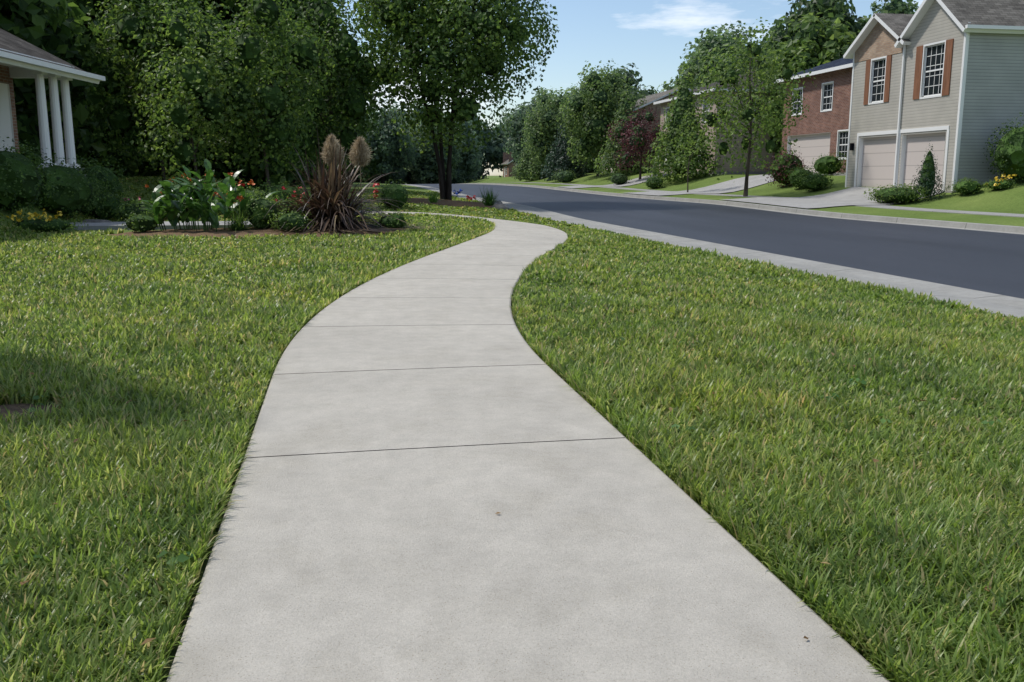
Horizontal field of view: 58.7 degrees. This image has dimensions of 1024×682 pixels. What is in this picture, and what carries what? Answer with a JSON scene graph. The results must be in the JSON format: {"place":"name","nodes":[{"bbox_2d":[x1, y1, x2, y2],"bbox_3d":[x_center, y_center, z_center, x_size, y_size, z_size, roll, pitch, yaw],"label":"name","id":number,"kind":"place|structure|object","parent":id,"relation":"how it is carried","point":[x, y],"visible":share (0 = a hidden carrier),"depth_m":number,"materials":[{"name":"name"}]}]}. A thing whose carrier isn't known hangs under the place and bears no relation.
{"place":"outdoors","nodes":[
{"label":"outdoors","id":0,"kind":"place"},
{"bbox_2d":[66,221,251,229],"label":"walk path","id":1,"kind":"structure","parent":0,"point":[104,226],"depth_m":18.93,"materials":[{"name":"concrete"}]},
{"bbox_2d":[0,173,1023,681],"bbox_3d":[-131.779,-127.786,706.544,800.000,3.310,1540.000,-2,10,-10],"label":"ground","id":2,"kind":"structure","parent":0,"point":[988,199],"depth_m":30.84,"materials":[{"name":"green plant"}]},
{"bbox_2d":[0,137,58,215],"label":"shrub","id":3,"kind":"object","parent":2,"relation":"on","point":[21,179],"visible":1,"depth_m":17.61,"materials":[{"name":"green plant"}]},
{"bbox_2d":[0,403,60,425],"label":"soil patch","id":4,"kind":"object","parent":2,"relation":"on","point":[19,408],"depth_m":4.34,"materials":[{"name":"brown soil"}]},
{"bbox_2d":[5,215,87,232],"bbox_3d":[-9.041,-2.241,17.469,1.910,0.360,0.810,0,10,1],"label":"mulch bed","id":5,"kind":"object","parent":2,"relation":"on","point":[41,225],"visible":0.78,"depth_m":17.24,"materials":[{"name":"brown soil"}]},
{"bbox_2d":[6,209,61,221],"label":"yellow flowers","id":6,"kind":"object","parent":5,"relation":"on","point":[34,214],"visible":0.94,"depth_m":17.27,"materials":[{"name":"yellow plant"}]},
{"bbox_2d":[0,28,105,210],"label":"house","id":7,"kind":"structure","parent":2,"relation":"on","point":[20,58],"depth_m":22.27,"materials":[{"name":"beige paint"}]},
{"bbox_2d":[0,0,110,164],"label":"tree","id":8,"kind":"object","parent":2,"relation":"on","point":[32,22],"visible":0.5,"depth_m":31.11,"materials":[{"name":"green plant"}]},
{"bbox_2d":[24,148,110,216],"bbox_3d":[-9.979,-3.484,20.109,2.033,1.562,2.052,6,12,28],"label":"shrub","id":9,"kind":"object","parent":2,"relation":"on","point":[75,192],"visible":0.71,"depth_m":19.83,"materials":[{"name":"green plant"}]},
{"bbox_2d":[21,0,116,167],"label":"tree","id":10,"kind":"object","parent":2,"relation":"on","point":[84,140],"visible":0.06,"depth_m":38.49,"materials":[{"name":"green plant"}]},
{"bbox_2d":[80,219,111,222],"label":"walkway","id":11,"kind":"structure","parent":2,"relation":"on","point":[94,221],"depth_m":20.01,"materials":[{"name":"grey concrete"}]},
{"bbox_2d":[51,126,145,176],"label":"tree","id":12,"kind":"object","parent":2,"relation":"on","point":[132,167],"depth_m":46.87,"materials":[{"name":"green plant"}]},
{"bbox_2d":[79,185,125,219],"bbox_3d":[-9.892,-3.333,21.960,1.223,0.928,1.347,2,10,9],"label":"shrub","id":13,"kind":"object","parent":2,"relation":"on","point":[110,204],"visible":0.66,"depth_m":21.67,"materials":[{"name":"green plant"}]},
{"bbox_2d":[73,151,136,217],"bbox_3d":[-10.149,-3.872,22.581,1.714,1.646,1.531,2,11,11],"label":"porch shrub","id":14,"kind":"object","parent":2,"relation":"on","point":[112,179],"visible":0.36,"depth_m":22.24,"materials":[{"name":"green plant"}]},
{"bbox_2d":[112,196,155,221],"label":"border shrub","id":15,"kind":"object","parent":2,"relation":"on","point":[128,208],"visible":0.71,"depth_m":20.49,"materials":[{"name":"green plant"}]},
{"bbox_2d":[66,0,210,158],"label":"tree","id":16,"kind":"object","parent":2,"relation":"on","point":[84,3],"visible":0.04,"depth_m":41.01,"materials":[{"name":"green plant"}]},
{"bbox_2d":[113,124,177,176],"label":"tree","id":17,"kind":"object","parent":2,"relation":"on","point":[141,168],"visible":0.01,"depth_m":52.70,"materials":[{"name":"green plant"}]},
{"bbox_2d":[63,0,242,188],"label":"young tree","id":18,"kind":"object","parent":2,"relation":"on","point":[132,30],"visible":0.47,"depth_m":32.13,"materials":[{"name":"green plant"}]},
{"bbox_2d":[149,153,182,173],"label":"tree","id":19,"kind":"object","parent":2,"relation":"on","point":[159,167],"visible":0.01,"depth_m":65.69,"materials":[{"name":"green plant"}]},
{"bbox_2d":[130,0,258,191],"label":"young tree","id":20,"kind":"object","parent":2,"relation":"on","point":[207,103],"visible":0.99,"depth_m":27.17,"materials":[{"name":"green plant"}]},
{"bbox_2d":[176,92,316,189],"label":"bush","id":21,"kind":"object","parent":2,"relation":"on","point":[256,175],"visible":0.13,"depth_m":53.77,"materials":[{"name":"green plant"}]},
{"bbox_2d":[215,186,277,217],"bbox_3d":[-7.101,-3.657,23.941,1.663,0.910,1.659,8,13,36],"label":"flowering plant","id":22,"kind":"object","parent":2,"relation":"on","point":[246,191],"visible":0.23,"depth_m":23.55,"materials":[{"name":"green plant"}]},
{"bbox_2d":[110,227,404,237],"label":"mulch bed","id":23,"kind":"structure","parent":2,"relation":"on","point":[212,232],"depth_m":16.93,"materials":[{"name":"brown soil"}]},
{"bbox_2d":[118,210,159,232],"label":"mound shrub","id":24,"kind":"object","parent":23,"relation":"on","point":[140,223],"visible":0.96,"depth_m":17.02,"materials":[{"name":"green plant"}]},
{"bbox_2d":[142,159,282,231],"bbox_3d":[-6.022,-2.831,17.734,2.232,1.435,2.306,3,11,16],"label":"canna plant","id":25,"kind":"object","parent":23,"relation":"on","point":[183,204],"visible":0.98,"depth_m":17.13,"materials":[{"name":"green plant"}]},
{"bbox_2d":[181,173,254,189],"bbox_3d":[-6.054,-3.191,18.411,1.671,0.420,0.549,-2,10,-10],"label":"orange flower bed","id":26,"kind":"object","parent":25,"relation":"attached to","point":[252,183],"visible":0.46,"depth_m":18.44,"materials":[{"name":"plant"}]},
{"bbox_2d":[220,210,258,230],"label":"flowering plant","id":27,"kind":"object","parent":23,"relation":"on","point":[233,227],"visible":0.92,"depth_m":17.16,"materials":[{"name":"green plant"}]},
{"bbox_2d":[222,198,263,228],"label":"fern","id":28,"kind":"object","parent":23,"relation":"on","point":[241,224],"visible":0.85,"depth_m":17.26,"materials":[{"name":"green plant"}]},
{"bbox_2d":[241,190,282,228],"bbox_3d":[-4.851,-2.527,17.714,0.795,0.807,0.957,-6,12,-30],"label":"shrub bed","id":29,"kind":"object","parent":23,"relation":"on","point":[261,213],"visible":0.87,"depth_m":17.50,"materials":[{"name":"green plant"}]},
{"bbox_2d":[268,192,299,225],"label":"shrub","id":30,"kind":"object","parent":23,"relation":"on","point":[287,209],"visible":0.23,"depth_m":18.34,"materials":[{"name":"green plant"}]},
{"bbox_2d":[219,183,379,203],"bbox_3d":[-4.316,-3.004,18.647,3.187,0.526,0.572,-2,10,-10],"label":"red flower bed","id":31,"kind":"object","parent":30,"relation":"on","point":[242,184],"visible":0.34,"depth_m":18.71,"materials":[{"name":"red plant"}]},
{"bbox_2d":[267,208,315,231],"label":"mound shrub","id":32,"kind":"object","parent":23,"relation":"on","point":[294,219],"visible":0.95,"depth_m":16.96,"materials":[{"name":"green plant"}]},
{"bbox_2d":[221,124,432,233],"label":"ornamental grass","id":33,"kind":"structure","parent":23,"relation":"on","point":[328,205],"depth_m":17.66,"materials":[{"name":"brown plant"}]},
{"bbox_2d":[320,134,343,166],"bbox_3d":[-3.543,-3.159,18.090,0.574,1.939,0.548,-2,10,-10],"label":"grass plume","id":34,"kind":"object","parent":33,"relation":"part of","point":[326,153],"visible":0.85,"depth_m":17.90,"materials":[{"name":"brown plant"}]},
{"bbox_2d":[347,135,371,220],"bbox_3d":[-3.021,-3.164,18.240,0.554,1.891,0.534,-2,10,-10],"label":"grass plume","id":35,"kind":"object","parent":33,"relation":"attached to","point":[361,154],"visible":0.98,"depth_m":18.07,"materials":[{"name":"brown plant"}]},
{"bbox_2d":[374,211,413,230],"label":"mound shrub","id":36,"kind":"object","parent":23,"relation":"on","point":[392,222],"visible":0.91,"depth_m":17.76,"materials":[{"name":"green plant"}]},
{"bbox_2d":[185,0,336,186],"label":"young tree","id":37,"kind":"object","parent":2,"relation":"on","point":[276,93],"visible":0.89,"depth_m":28.95,"materials":[{"name":"green plant"}]},
{"bbox_2d":[187,0,351,188],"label":"tree","id":38,"kind":"object","parent":2,"relation":"on","point":[234,8],"visible":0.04,"depth_m":51.15,"materials":[{"name":"green plant"}]},
{"bbox_2d":[251,177,310,205],"bbox_3d":[-6.800,-4.239,26.648,1.751,1.089,1.839,9,14,41],"label":"border shrub","id":39,"kind":"object","parent":2,"relation":"on","point":[271,188],"visible":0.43,"depth_m":26.26,"materials":[{"name":"green plant"}]},
{"bbox_2d":[255,152,316,186],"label":"bush","id":40,"kind":"object","parent":2,"relation":"on","point":[290,180],"visible":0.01,"depth_m":64.28,"materials":[{"name":"green plant"}]},
{"bbox_2d":[293,127,341,184],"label":"bush","id":41,"kind":"object","parent":2,"relation":"on","point":[310,169],"visible":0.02,"depth_m":71.96,"materials":[{"name":"green plant"}]},
{"bbox_2d":[256,0,399,179],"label":"young tree","id":42,"kind":"object","parent":2,"relation":"on","point":[346,102],"visible":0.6,"depth_m":34.25,"materials":[{"name":"green plant"}]},
{"bbox_2d":[293,9,383,183],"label":"tree","id":43,"kind":"object","parent":2,"relation":"on","point":[374,130],"depth_m":69.86,"materials":[{"name":"green plant"}]},
{"bbox_2d":[47,174,650,241],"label":"grass","id":44,"kind":"structure","parent":2,"relation":"on","point":[526,217],"depth_m":28.11,"materials":[{"name":"green plant"}]},
{"bbox_2d":[341,153,361,178],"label":"bush","id":45,"kind":"object","parent":2,"relation":"on","point":[355,169],"depth_m":143.63,"materials":[{"name":"green plant"}]},
{"bbox_2d":[341,112,379,182],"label":"tree","id":46,"kind":"object","parent":2,"relation":"on","point":[357,179],"visible":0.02,"depth_m":149.93,"materials":[{"name":"green plant"}]},
{"bbox_2d":[348,104,420,183],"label":"tree","id":47,"kind":"object","parent":2,"relation":"on","point":[388,156],"visible":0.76,"depth_m":133.67,"materials":[{"name":"green plant"}]},
{"bbox_2d":[362,113,408,183],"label":"bush","id":48,"kind":"object","parent":2,"relation":"on","point":[391,179],"visible":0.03,"depth_m":153.83,"materials":[{"name":"green plant"}]},
{"bbox_2d":[374,179,412,209],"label":"boxwood shrub","id":49,"kind":"object","parent":2,"relation":"on","point":[393,192],"visible":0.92,"depth_m":28.48,"materials":[{"name":"green plant"}]},
{"bbox_2d":[373,101,417,183],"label":"tree","id":50,"kind":"object","parent":2,"relation":"on","point":[401,124],"visible":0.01,"depth_m":174.67,"materials":[{"name":"green plant"}]},
{"bbox_2d":[401,103,437,183],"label":"tree","id":51,"kind":"object","parent":2,"relation":"on","point":[414,181],"depth_m":153.09,"materials":[{"name":"green plant"}]},
{"bbox_2d":[402,119,462,183],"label":"tree","id":52,"kind":"object","parent":2,"relation":"on","point":[424,170],"visible":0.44,"depth_m":144.30,"materials":[{"name":"green plant"}]},
{"bbox_2d":[422,191,444,202],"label":"grass plant","id":53,"kind":"object","parent":2,"relation":"on","point":[430,199],"depth_m":32.79,"materials":[{"name":"green plant"}]},
{"bbox_2d":[407,198,491,207],"bbox_3d":[-2.655,-5.460,36.315,4.890,0.450,7.485,-2,10,-10],"label":"mulch bed","id":54,"kind":"object","parent":2,"relation":"on","point":[452,203],"visible":0.64,"depth_m":34.32,"materials":[{"name":"brown soil"}]},
{"bbox_2d":[334,0,559,199],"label":"multistem tree","id":55,"kind":"object","parent":54,"relation":"on","point":[459,58],"visible":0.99,"depth_m":34.97,"materials":[{"name":"green plant"}]},
{"bbox_2d":[452,120,486,183],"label":"tree","id":56,"kind":"object","parent":2,"relation":"on","point":[470,169],"visible":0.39,"depth_m":155.46,"materials":[{"name":"green plant"}]},
{"bbox_2d":[467,110,501,178],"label":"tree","id":57,"kind":"object","parent":2,"relation":"on","point":[488,150],"visible":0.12,"depth_m":182.86,"materials":[{"name":"green plant"}]},
{"bbox_2d":[476,182,502,205],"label":"grass plant","id":58,"kind":"object","parent":2,"relation":"on","point":[488,199],"depth_m":33.52,"materials":[{"name":"green plant"}]},
{"bbox_2d":[491,204,508,209],"bbox_3d":[-0.410,-4.863,33.123,0.521,0.264,0.912,-8,13,-38],"label":"rock","id":59,"kind":"object","parent":2,"relation":"on","point":[499,206],"visible":0.47,"depth_m":32.88,"materials":[{"name":"grey stone"}]},
{"bbox_2d":[488,108,516,176],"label":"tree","id":60,"kind":"object","parent":2,"relation":"on","point":[498,150],"visible":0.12,"depth_m":183.00,"materials":[{"name":"green plant"}]},
{"bbox_2d":[501,152,517,176],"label":"house","id":61,"kind":"structure","parent":2,"relation":"on","point":[507,164],"depth_m":164.90,"materials":[{"name":"beige"}]},
{"bbox_2d":[0,308,1021,618],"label":"lawn weeds","id":62,"kind":"object","parent":2,"relation":"on","point":[180,556],"visible":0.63,"depth_m":3.82,"materials":[{"name":"green plant"}]},
{"bbox_2d":[0,211,1023,355],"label":"grass","id":63,"kind":"structure","parent":2,"relation":"on","point":[667,285],"depth_m":9.25,"materials":[{"name":"green plant"}]},
{"bbox_2d":[20,283,1003,644],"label":"dry leaves","id":64,"kind":"object","parent":2,"relation":"on","point":[670,409],"visible":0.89,"depth_m":3.35,"materials":[{"name":"brown plant"}]},
{"bbox_2d":[501,88,557,162],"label":"tree","id":65,"kind":"object","parent":2,"relation":"on","point":[516,133],"visible":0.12,"depth_m":124.81,"materials":[{"name":"green plant"}]},
{"bbox_2d":[510,128,552,180],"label":"conifer tree","id":66,"kind":"object","parent":2,"relation":"on","point":[528,167],"visible":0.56,"depth_m":99.14,"materials":[{"name":"green plant"}]},
{"bbox_2d":[112,212,951,681],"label":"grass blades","id":67,"kind":"object","parent":2,"relation":"on","point":[578,388],"depth_m":3.26,"materials":[{"name":"green plant"}]},
{"bbox_2d":[520,87,580,172],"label":"tree","id":68,"kind":"object","parent":2,"relation":"on","point":[539,139],"visible":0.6,"depth_m":91.64,"materials":[{"name":"green plant"}]},
{"bbox_2d":[551,167,576,182],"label":"shrub","id":69,"kind":"object","parent":2,"relation":"on","point":[565,176],"visible":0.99,"depth_m":80.35,"materials":[{"name":"green plant"}]},
{"bbox_2d":[540,116,588,180],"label":"conifer tree","id":70,"kind":"object","parent":2,"relation":"on","point":[562,161],"visible":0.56,"depth_m":85.86,"materials":[{"name":"green plant"}]},
{"bbox_2d":[554,60,656,176],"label":"tree","id":71,"kind":"object","parent":2,"relation":"on","point":[595,106],"visible":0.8,"depth_m":78.82,"materials":[{"name":"green plant"}]},
{"bbox_2d":[564,62,659,171],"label":"tree","id":72,"kind":"object","parent":2,"relation":"on","point":[633,80],"visible":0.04,"depth_m":103.14,"materials":[{"name":"green plant"}]},
{"bbox_2d":[608,170,631,184],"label":"shrub","id":73,"kind":"object","parent":2,"relation":"on","point":[618,178],"visible":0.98,"depth_m":67.10,"materials":[{"name":"green plant"}]},
{"bbox_2d":[593,83,654,175],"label":"conifer tree","id":74,"kind":"object","parent":2,"relation":"on","point":[611,150],"visible":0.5,"depth_m":73.87,"materials":[{"name":"green plant"}]},
{"bbox_2d":[604,105,668,179],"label":"red plum tree","id":75,"kind":"object","parent":2,"relation":"on","point":[637,140],"visible":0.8,"depth_m":66.74,"materials":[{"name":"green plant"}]},
{"bbox_2d":[601,88,690,172],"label":"house","id":76,"kind":"structure","parent":2,"relation":"on","point":[652,98],"depth_m":79.37,"materials":[{"name":"beige"}]},
{"bbox_2d":[642,174,668,188],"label":"shrub","id":77,"kind":"object","parent":2,"relation":"on","point":[654,182],"visible":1,"depth_m":58.37,"materials":[{"name":"green plant"}]},
{"bbox_2d":[641,57,721,181],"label":"conifer tree","id":78,"kind":"object","parent":2,"relation":"on","point":[678,111],"visible":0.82,"depth_m":58.84,"materials":[{"name":"green plant"}]},
{"bbox_2d":[671,110,712,191],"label":"tree sapling","id":79,"kind":"object","parent":2,"relation":"on","point":[691,145],"visible":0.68,"depth_m":50.01,"materials":[{"name":"green plant"}]},
{"bbox_2d":[655,28,752,92],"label":"tree","id":80,"kind":"object","parent":2,"relation":"on","point":[717,45],"visible":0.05,"depth_m":84.44,"materials":[{"name":"green plant"}]},
{"bbox_2d":[660,20,762,91],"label":"tree","id":81,"kind":"object","parent":2,"relation":"on","point":[722,27],"visible":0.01,"depth_m":112.23,"materials":[{"name":"green plant"}]},
{"bbox_2d":[402,184,1023,317],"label":"kerb","id":82,"kind":"structure","parent":2,"relation":"on","point":[1004,304],"depth_m":13.18,"materials":[{"name":"concrete"}]},
{"bbox_2d":[653,71,781,173],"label":"house","id":83,"kind":"structure","parent":2,"relation":"on","point":[663,103],"depth_m":61.16,"materials":[{"name":"beige brick"}]},
{"bbox_2d":[463,183,1023,234],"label":"kerb","id":84,"kind":"structure","parent":2,"relation":"on","point":[965,225],"depth_m":29.89,"materials":[{"name":"concrete"}]},
{"bbox_2d":[679,17,815,195],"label":"street tree","id":85,"kind":"object","parent":2,"relation":"on","point":[730,78],"visible":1,"depth_m":40.50,"materials":[{"name":"green plant"}]},
{"bbox_2d":[763,145,808,186],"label":"bush","id":86,"kind":"object","parent":2,"relation":"on","point":[780,173],"visible":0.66,"depth_m":44.39,"materials":[{"name":"green plant"}]},
{"bbox_2d":[723,0,869,74],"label":"tree","id":87,"kind":"object","parent":2,"relation":"on","point":[821,9],"visible":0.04,"depth_m":66.26,"materials":[{"name":"green plant"}]},
{"bbox_2d":[783,165,817,189],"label":"shrub","id":88,"kind":"object","parent":2,"relation":"on","point":[794,174],"visible":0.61,"depth_m":42.57,"materials":[{"name":"green plant"}]},
{"bbox_2d":[753,12,860,158],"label":"tree","id":89,"kind":"object","parent":2,"relation":"on","point":[831,41],"visible":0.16,"depth_m":58.37,"materials":[{"name":"green plant"}]},
{"bbox_2d":[794,170,833,190],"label":"shrub","id":90,"kind":"object","parent":2,"relation":"on","point":[815,181],"visible":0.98,"depth_m":40.77,"materials":[{"name":"green plant"}]},
{"bbox_2d":[776,58,852,175],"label":"house","id":91,"kind":"structure","parent":2,"relation":"on","point":[822,127],"depth_m":50.05,"materials":[{"name":"red brick"}]},
{"bbox_2d":[807,151,846,175],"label":"shrub","id":92,"kind":"object","parent":2,"relation":"on","point":[830,165],"visible":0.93,"depth_m":46.41,"materials":[{"name":"green plant"}]},
{"bbox_2d":[857,0,918,23],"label":"tree","id":93,"kind":"object","parent":2,"relation":"on","point":[897,7],"visible":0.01,"depth_m":89.00,"materials":[{"name":"green plant"}]},
{"bbox_2d":[863,183,932,203],"bbox_3d":[14.092,-5.367,33.132,2.057,0.780,2.596,-2,11,-13],"label":"juniper shrub","id":94,"kind":"object","parent":2,"relation":"on","point":[896,194],"visible":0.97,"depth_m":32.73,"materials":[{"name":"green plant"}]},
{"bbox_2d":[911,140,946,200],"bbox_3d":[14.995,-6.136,32.666,1.359,2.213,1.358,3,11,14],"label":"conifer shrub","id":95,"kind":"object","parent":2,"relation":"on","point":[927,176],"visible":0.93,"depth_m":32.50,"materials":[{"name":"green plant"}]},
{"bbox_2d":[843,0,1023,192],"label":"house","id":96,"kind":"structure","parent":2,"relation":"on","point":[946,77],"depth_m":33.75,"materials":[{"name":"beige"}]},
{"bbox_2d":[946,177,984,194],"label":"shrub","id":97,"kind":"object","parent":2,"relation":"on","point":[966,186],"visible":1,"depth_m":31.70,"materials":[{"name":"green plant"}]},
{"bbox_2d":[983,178,1018,189],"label":"yellow shrub","id":98,"kind":"object","parent":2,"relation":"on","point":[1006,184],"visible":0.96,"depth_m":31.22,"materials":[{"name":"green plant"}]},
{"bbox_2d":[985,174,1016,186],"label":"yellow flowers","id":99,"kind":"object","parent":98,"relation":"on","point":[996,179],"visible":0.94,"depth_m":31.22,"materials":[{"name":"yellow plant"}]},
{"bbox_2d":[982,112,1023,182],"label":"round shrub","id":100,"kind":"object","parent":2,"relation":"on","point":[1008,158],"visible":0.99,"depth_m":31.29,"materials":[{"name":"green plant"}]},
{"bbox_2d":[166,210,889,681],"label":"sidewalk","id":101,"kind":"structure","parent":0,"point":[420,422],"depth_m":2.75,"materials":[{"name":"concrete"}]},
{"bbox_2d":[560,173,667,187],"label":"driveway pavement","id":102,"kind":"structure","parent":0,"point":[636,180],"depth_m":67.00,"materials":[{"name":"concrete"}]},
{"bbox_2d":[332,0,922,175],"label":"sky","id":103,"kind":"structure","parent":0,"point":[653,35],"materials":[{"name":"blue"}]},
{"bbox_2d":[629,175,775,195],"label":"driveway pavement","id":104,"kind":"structure","parent":0,"point":[736,185],"depth_m":50.50,"materials":[{"name":"concrete"}]},
{"bbox_2d":[391,182,1023,298],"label":"road","id":105,"kind":"structure","parent":0,"point":[987,261],"depth_m":19.72,"materials":[{"name":"grey asphalt"}]},
{"bbox_2d":[483,182,1023,216],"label":"sidewalk","id":106,"kind":"structure","parent":0,"point":[945,211],"depth_m":30.16,"materials":[{"name":"concrete"}]},
{"bbox_2d":[720,187,942,207],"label":"driveway pavement","id":107,"kind":"structure","parent":0,"point":[851,196],"depth_m":36.19,"materials":[{"name":"concrete"}]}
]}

